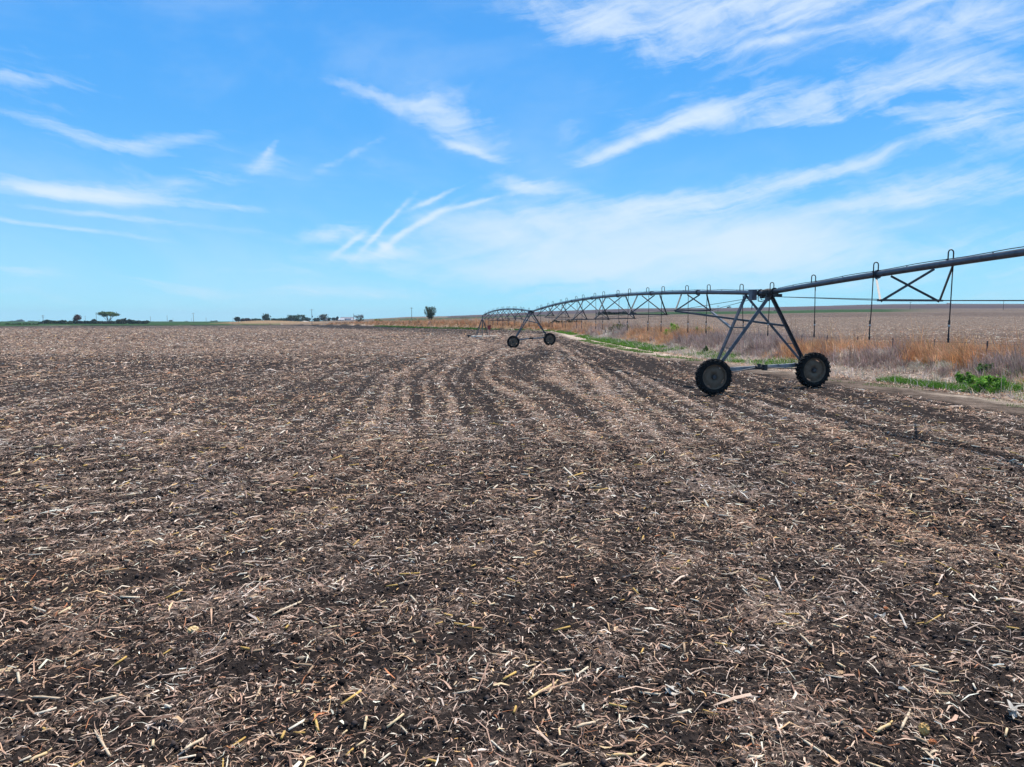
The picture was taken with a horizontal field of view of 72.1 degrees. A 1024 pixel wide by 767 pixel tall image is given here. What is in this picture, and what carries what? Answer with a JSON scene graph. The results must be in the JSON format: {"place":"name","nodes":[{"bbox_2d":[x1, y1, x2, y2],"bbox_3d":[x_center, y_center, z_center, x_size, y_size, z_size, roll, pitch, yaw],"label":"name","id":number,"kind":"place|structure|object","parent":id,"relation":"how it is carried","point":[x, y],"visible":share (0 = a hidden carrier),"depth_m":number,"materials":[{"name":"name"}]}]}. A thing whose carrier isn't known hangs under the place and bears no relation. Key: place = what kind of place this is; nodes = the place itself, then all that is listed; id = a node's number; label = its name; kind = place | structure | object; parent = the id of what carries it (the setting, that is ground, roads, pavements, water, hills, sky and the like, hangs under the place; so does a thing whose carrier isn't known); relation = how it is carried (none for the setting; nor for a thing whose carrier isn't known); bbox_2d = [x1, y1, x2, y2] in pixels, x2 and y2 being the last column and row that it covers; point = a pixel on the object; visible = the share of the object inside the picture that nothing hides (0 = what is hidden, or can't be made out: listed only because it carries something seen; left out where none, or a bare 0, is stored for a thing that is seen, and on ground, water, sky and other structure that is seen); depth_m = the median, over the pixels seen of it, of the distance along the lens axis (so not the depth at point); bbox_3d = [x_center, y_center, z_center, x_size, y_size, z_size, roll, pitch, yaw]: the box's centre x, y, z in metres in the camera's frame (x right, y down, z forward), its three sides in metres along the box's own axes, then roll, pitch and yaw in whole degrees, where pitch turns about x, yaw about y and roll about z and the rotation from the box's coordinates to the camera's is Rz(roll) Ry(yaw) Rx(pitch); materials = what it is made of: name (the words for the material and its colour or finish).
{"place":"outdoors","nodes":[
{"label":"outdoors","id":0,"kind":"place"},
{"bbox_2d":[0,320,299,325],"bbox_3d":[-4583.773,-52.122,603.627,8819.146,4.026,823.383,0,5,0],"label":"wheat field","id":1,"kind":"structure","parent":0,"point":[266,322],"depth_m":604.71,"materials":[{"name":"plant"}]},
{"bbox_2d":[57,320,66,323],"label":"windbreak tree","id":2,"kind":"object","parent":1,"relation":"on","point":[62,321],"visible":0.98,"depth_m":628.08,"materials":[{"name":"green plant"}]},
{"bbox_2d":[72,314,81,320],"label":"tree","id":3,"kind":"object","parent":1,"relation":"on","point":[76,317],"visible":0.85,"depth_m":650.52,"materials":[{"name":"green plant"}]},
{"bbox_2d":[98,311,120,320],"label":"umbrella tree","id":4,"kind":"object","parent":1,"relation":"on","point":[107,314],"visible":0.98,"depth_m":648.33,"materials":[{"name":"green plant"}]},
{"bbox_2d":[119,318,127,323],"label":"windbreak tree","id":5,"kind":"object","parent":1,"relation":"on","point":[124,321],"visible":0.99,"depth_m":627.83,"materials":[{"name":"green plant"}]},
{"bbox_2d":[128,319,136,323],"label":"windbreak tree","id":6,"kind":"object","parent":1,"relation":"on","point":[130,321],"visible":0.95,"depth_m":629.35,"materials":[{"name":"green plant"}]},
{"bbox_2d":[261,313,271,320],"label":"farmstead tree","id":7,"kind":"object","parent":1,"relation":"on","point":[265,317],"visible":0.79,"depth_m":815.41,"materials":[{"name":"green plant"}]},
{"bbox_2d":[340,317,352,319],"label":"farm shed","id":8,"kind":"structure","parent":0,"point":[347,318],"depth_m":1051.41,"materials":[{"name":"white metal"}]},
{"bbox_2d":[0,324,1023,766],"bbox_3d":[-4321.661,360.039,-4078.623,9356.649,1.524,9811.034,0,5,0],"label":"crop field","id":9,"kind":"structure","parent":0,"point":[430,742],"depth_m":7.88,"materials":[{"name":"soil"}]},
{"bbox_2d":[23,748,51,762],"bbox_3d":[-3.032,2.385,4.503,0.023,0.031,0.164,4,6,35],"label":"corn stalk","id":10,"kind":"object","parent":9,"relation":"on","point":[39,755],"visible":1,"depth_m":4.50,"materials":[{"name":"beige plant"}]},
{"bbox_2d":[28,695,62,698],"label":"corn stalk","id":11,"kind":"object","parent":9,"relation":"on","point":[48,697],"visible":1,"depth_m":5.26,"materials":[{"name":"beige plant"}]},
{"bbox_2d":[94,729,110,756],"bbox_3d":[-2.704,2.374,4.647,0.018,0.044,0.444,-5,7,-42],"label":"corn stalk","id":12,"kind":"object","parent":9,"relation":"on","point":[103,744],"visible":1,"depth_m":4.63,"materials":[{"name":"beige plant"}]},
{"bbox_2d":[87,693,119,703],"bbox_3d":[-2.989,2.311,5.161,0.224,0.064,0.023,-1,5,-14],"label":"corn stalk","id":13,"kind":"object","parent":9,"relation":"on","point":[106,698],"visible":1,"depth_m":5.16,"materials":[{"name":"beige plant"}]},
{"bbox_2d":[187,626,198,632],"bbox_3d":[-2.890,2.231,6.374,0.119,0.063,0.085,-4,6,-36],"label":"corn cob","id":14,"kind":"object","parent":9,"relation":"on","point":[192,629],"visible":0.96,"depth_m":6.35,"materials":[{"name":"beige plant"}]},
{"bbox_2d":[181,734,206,749],"bbox_3d":[-2.089,2.362,4.622,0.021,0.051,0.233,2,5,17],"label":"corn stalk","id":15,"kind":"object","parent":9,"relation":"on","point":[193,743],"visible":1,"depth_m":4.62,"materials":[{"name":"beige plant"}]},
{"bbox_2d":[271,599,302,615],"bbox_3d":[-2.196,2.187,6.855,0.023,0.029,0.432,3,6,29],"label":"corn stalk","id":16,"kind":"object","parent":9,"relation":"on","point":[280,610],"visible":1,"depth_m":6.82,"materials":[{"name":"beige plant"}]},
{"bbox_2d":[0,315,1023,766],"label":"corn residue","id":17,"kind":"object","parent":9,"relation":"on","point":[114,333],"visible":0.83,"depth_m":10.08,"materials":[{"name":"beige plant"}]},
{"bbox_2d":[0,439,1023,766],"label":"soil clods","id":18,"kind":"object","parent":9,"relation":"on","point":[424,683],"visible":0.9,"depth_m":8.26,"materials":[{"name":"brown soil"}]},
{"bbox_2d":[0,383,1023,766],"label":"stalk pieces","id":19,"kind":"object","parent":9,"relation":"on","point":[500,551],"visible":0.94,"depth_m":9.97,"materials":[{"name":"beige plant"}]},
{"bbox_2d":[527,679,557,698],"bbox_3d":[0.235,2.308,5.300,0.023,0.034,0.378,4,6,39],"label":"corn stalk","id":20,"kind":"object","parent":9,"relation":"on","point":[537,693],"visible":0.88,"depth_m":5.27,"materials":[{"name":"beige plant"}]},
{"bbox_2d":[572,719,598,727],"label":"corn stalk","id":21,"kind":"object","parent":9,"relation":"on","point":[584,724],"visible":1,"depth_m":4.85,"materials":[{"name":"beige plant"}]},
{"bbox_2d":[606,752,636,756],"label":"corn stalk","id":22,"kind":"object","parent":9,"relation":"on","point":[619,754],"visible":0.93,"depth_m":4.50,"materials":[{"name":"beige plant"}]},
{"bbox_2d":[665,684,679,694],"bbox_3d":[1.210,2.306,5.309,0.146,0.064,0.106,1,5,16],"label":"corn husk","id":23,"kind":"object","parent":9,"relation":"on","point":[668,690],"visible":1,"depth_m":5.29,"materials":[{"name":"white plant"}]},
{"bbox_2d":[375,325,1023,407],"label":"green grass","id":24,"kind":"structure","parent":9,"relation":"on","point":[900,381],"depth_m":42.88,"materials":[{"name":"green plant"}]},
{"bbox_2d":[475,246,1023,394],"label":"irrigation pivot","id":25,"kind":"object","parent":9,"relation":"on","point":[718,371],"visible":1,"depth_m":27.45,"materials":[{"name":"metal"}]},
{"bbox_2d":[775,576,781,590],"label":"corn stalk","id":26,"kind":"object","parent":9,"relation":"on","point":[777,581],"visible":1,"depth_m":7.34,"materials":[{"name":"white plant"}]},
{"bbox_2d":[800,633,812,646],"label":"corn stalk","id":27,"kind":"object","parent":9,"relation":"on","point":[806,640],"visible":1,"depth_m":6.04,"materials":[{"name":"beige plant"}]},
{"bbox_2d":[874,613,885,619],"bbox_3d":[3.478,2.196,6.650,0.109,0.072,0.079,3,6,29],"label":"corn husk","id":28,"kind":"object","parent":9,"relation":"on","point":[881,615],"visible":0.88,"depth_m":6.65,"materials":[{"name":"white plant"}]},
{"bbox_2d":[873,720,892,732],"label":"corn stalk","id":29,"kind":"object","parent":9,"relation":"on","point":[879,729],"visible":1,"depth_m":4.82,"materials":[{"name":"beige plant"}]},
{"bbox_2d":[899,611,906,627],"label":"corn stalk","id":30,"kind":"object","parent":9,"relation":"on","point":[901,616],"visible":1,"depth_m":6.57,"materials":[{"name":"white plant"}]},
{"bbox_2d":[900,708,910,729],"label":"corn stalk","id":31,"kind":"object","parent":9,"relation":"on","point":[904,722],"visible":1,"depth_m":4.89,"materials":[{"name":"beige plant"}]},
{"bbox_2d":[918,722,929,735],"bbox_3d":[2.774,2.326,4.742,0.078,0.090,0.067,0,5,0],"label":"corn cob","id":32,"kind":"object","parent":9,"relation":"on","point":[923,728],"visible":1,"depth_m":4.72,"materials":[{"name":"yellow plant"}]},
{"bbox_2d":[921,747,941,757],"bbox_3d":[2.690,2.368,4.508,0.129,0.064,0.100,3,6,29],"label":"corn husk","id":33,"kind":"object","parent":9,"relation":"on","point":[930,753],"visible":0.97,"depth_m":4.51,"materials":[{"name":"beige plant"}]},
{"bbox_2d":[928,739,937,744],"bbox_3d":[2.766,2.356,4.624,0.057,0.040,0.042,0,5,0],"label":"corn cob","id":34,"kind":"object","parent":9,"relation":"on","point":[932,741],"visible":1,"depth_m":4.61,"materials":[{"name":"orange plant"}]},
{"bbox_2d":[1005,699,1023,718],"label":"corn husk","id":35,"kind":"object","parent":9,"relation":"on","point":[1013,710],"visible":1,"depth_m":5.00,"materials":[{"name":"white plant"}]},
{"bbox_2d":[0,304,1023,322],"bbox_3d":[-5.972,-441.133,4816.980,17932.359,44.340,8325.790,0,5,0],"label":"hills","id":36,"kind":"structure","parent":0,"point":[935,306],"depth_m":1158.57,"materials":[{"name":"soil"}]},
{"bbox_2d":[287,315,293,320],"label":"farmstead tree","id":37,"kind":"object","parent":36,"relation":"on","point":[290,318],"visible":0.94,"depth_m":972.97,"materials":[{"name":"green plant"}]},
{"bbox_2d":[292,314,301,320],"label":"farmstead tree","id":38,"kind":"object","parent":36,"relation":"on","point":[296,318],"visible":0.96,"depth_m":969.37,"materials":[{"name":"green plant"}]},
{"bbox_2d":[317,314,327,320],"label":"farmstead tree","id":39,"kind":"object","parent":36,"relation":"on","point":[323,317],"visible":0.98,"depth_m":923.14,"materials":[{"name":"green plant"}]},
{"bbox_2d":[0,0,1023,320],"label":"sky","id":40,"kind":"structure","parent":0,"point":[161,160],"materials":[{"name":"blue"}]},
{"bbox_2d":[146,323,1023,415],"bbox_3d":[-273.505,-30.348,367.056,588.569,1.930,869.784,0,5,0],"label":"dirt track","id":41,"kind":"structure","parent":0,"point":[976,402],"depth_m":26.91,"materials":[{"name":"soil"}]},
{"bbox_2d":[300,308,1023,351],"bbox_3d":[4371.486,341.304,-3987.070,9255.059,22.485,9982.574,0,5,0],"label":"field","id":42,"kind":"structure","parent":0,"point":[855,314],"depth_m":242.36,"materials":[{"name":"plant"}]},
{"bbox_2d":[424,306,436,320],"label":"roadside tree","id":43,"kind":"object","parent":42,"relation":"on","point":[431,312],"visible":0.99,"depth_m":397.89,"materials":[{"name":"green plant"}]},
{"bbox_2d":[300,323,1023,399],"bbox_3d":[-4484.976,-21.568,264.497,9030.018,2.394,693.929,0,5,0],"label":"bank","id":44,"kind":"structure","parent":0,"point":[843,367],"depth_m":35.15,"materials":[{"name":"beige plant"}]},
{"bbox_2d":[609,323,621,331],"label":"olive bush","id":45,"kind":"object","parent":44,"relation":"on","point":[615,326],"visible":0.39,"depth_m":111.43,"materials":[{"name":"green plant"}]},
{"bbox_2d":[663,322,679,334],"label":"green bush","id":46,"kind":"object","parent":44,"relation":"on","point":[673,326],"visible":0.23,"depth_m":75.64,"materials":[{"name":"green plant"}]},
{"bbox_2d":[324,315,1023,383],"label":"orange grass","id":47,"kind":"structure","parent":44,"relation":"on","point":[960,352],"depth_m":40.94,"materials":[{"name":"orange plant"}]},
{"bbox_2d":[402,314,1023,381],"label":"grey weeds","id":48,"kind":"object","parent":44,"relation":"on","point":[713,339],"visible":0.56,"depth_m":37.91,"materials":[{"name":"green plant"}]},
{"bbox_2d":[651,329,1015,351],"bbox_3d":[19.073,-3.529,57.516,1.486,1.378,71.540,0,5,-4],"label":"wire fence","id":49,"kind":"object","parent":44,"relation":"on","point":[934,341],"visible":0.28,"depth_m":37.46,"materials":[{"name":"metal"}]},
{"bbox_2d":[954,371,976,383],"bbox_3d":[17.488,-0.141,27.114,0.748,0.706,0.817,0,5,0],"label":"green weed","id":50,"kind":"object","parent":44,"relation":"on","point":[959,378],"visible":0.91,"depth_m":27.06,"materials":[{"name":"green plant"}]},
{"bbox_2d":[976,363,993,373],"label":"green weed","id":51,"kind":"object","parent":44,"relation":"on","point":[981,366],"visible":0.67,"depth_m":27.90,"materials":[{"name":"green plant"}]},
{"bbox_2d":[969,374,1011,389],"bbox_3d":[17.422,0.005,25.701,1.377,0.714,1.180,0,5,0],"label":"green weed","id":52,"kind":"object","parent":44,"relation":"on","point":[985,380],"visible":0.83,"depth_m":25.56,"materials":[{"name":"green plant"}]}
]}

